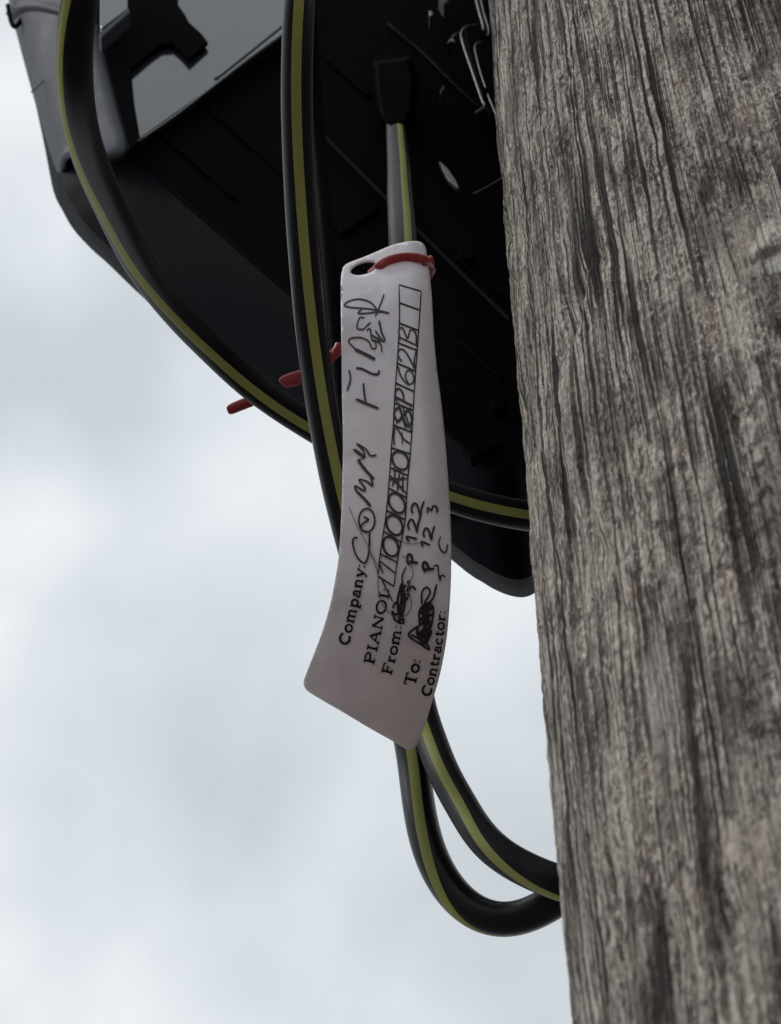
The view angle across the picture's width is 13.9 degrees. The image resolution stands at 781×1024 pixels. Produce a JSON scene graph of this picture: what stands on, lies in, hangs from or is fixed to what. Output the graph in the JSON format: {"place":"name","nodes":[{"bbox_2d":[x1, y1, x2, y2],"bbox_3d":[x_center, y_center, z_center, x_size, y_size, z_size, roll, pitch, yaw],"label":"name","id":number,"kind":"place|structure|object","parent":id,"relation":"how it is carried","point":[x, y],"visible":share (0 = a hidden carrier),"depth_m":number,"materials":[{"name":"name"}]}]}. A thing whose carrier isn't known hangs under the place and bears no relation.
{"place":"outdoors","nodes":[
{"label":"outdoors","id":0,"kind":"place"},
{"bbox_2d":[0,0,571,1023],"label":"sky","id":1,"kind":"structure","parent":0,"point":[190,833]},
{"bbox_2d":[489,0,780,1023],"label":"utility pole","id":2,"kind":"object","parent":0,"point":[639,148],"visible":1,"depth_m":1.08,"materials":[{"name":"grey wood"}]},
{"bbox_2d":[6,0,534,596],"bbox_3d":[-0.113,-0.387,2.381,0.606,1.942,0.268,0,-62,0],"label":"splice closure","id":3,"kind":"object","parent":2,"relation":"attached to","point":[188,100],"visible":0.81,"depth_m":1.82,"materials":[{"name":"black plastic"}]},
{"bbox_2d":[313,0,450,514],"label":"drop cable","id":4,"kind":"object","parent":3,"relation":"hanging from","point":[328,257],"visible":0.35,"depth_m":1.54,"materials":[{"name":"black plastic"}]},
{"bbox_2d":[386,122,559,901],"bbox_3d":[0.026,-0.086,1.616,0.074,0.854,0.169,-31,-66,16],"label":"fibre cable","id":5,"kind":"object","parent":3,"relation":"attached to","point":[489,844],"visible":0.46,"depth_m":1.32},
{"bbox_2d":[368,253,434,278],"bbox_3d":[0.005,-0.111,1.471,0.031,0.081,0.043,0,-62,0],"label":"cable tie","id":6,"kind":"object","parent":5,"relation":"attached to","point":[422,259],"visible":0.7,"depth_m":1.44,"materials":[{"name":"red plastic"}]},
{"bbox_2d":[304,241,450,749],"bbox_3d":[-0.003,-0.014,1.397,0.055,0.222,0.138,6,-62,-3],"label":"cable tag","id":7,"kind":"object","parent":6,"relation":"hanging from","point":[375,665],"visible":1,"depth_m":1.33,"materials":[{"name":"white"}]},
{"bbox_2d":[56,0,529,531],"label":"fibre cable","id":8,"kind":"object","parent":2,"relation":"attached to","point":[200,336],"visible":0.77,"depth_m":1.34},
{"bbox_2d":[226,398,253,413],"bbox_3d":[-0.065,-0.050,1.457,0.018,0.015,0.006,0,-62,0],"label":"cable tie","id":9,"kind":"object","parent":8,"relation":"attached to","point":[238,406],"visible":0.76,"depth_m":1.45,"materials":[{"name":"red plastic"}]},
{"bbox_2d":[281,0,561,936],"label":"fibre cable","id":10,"kind":"object","parent":2,"relation":"attached to","point":[457,898],"visible":0.72,"depth_m":1.37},
{"bbox_2d":[279,342,340,387],"bbox_3d":[-0.033,-0.063,1.407,0.030,0.021,0.011,-20,-63,11],"label":"cable tie","id":11,"kind":"object","parent":10,"relation":"attached to","point":[291,379],"visible":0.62,"depth_m":1.41,"materials":[{"name":"red plastic"}]}
]}

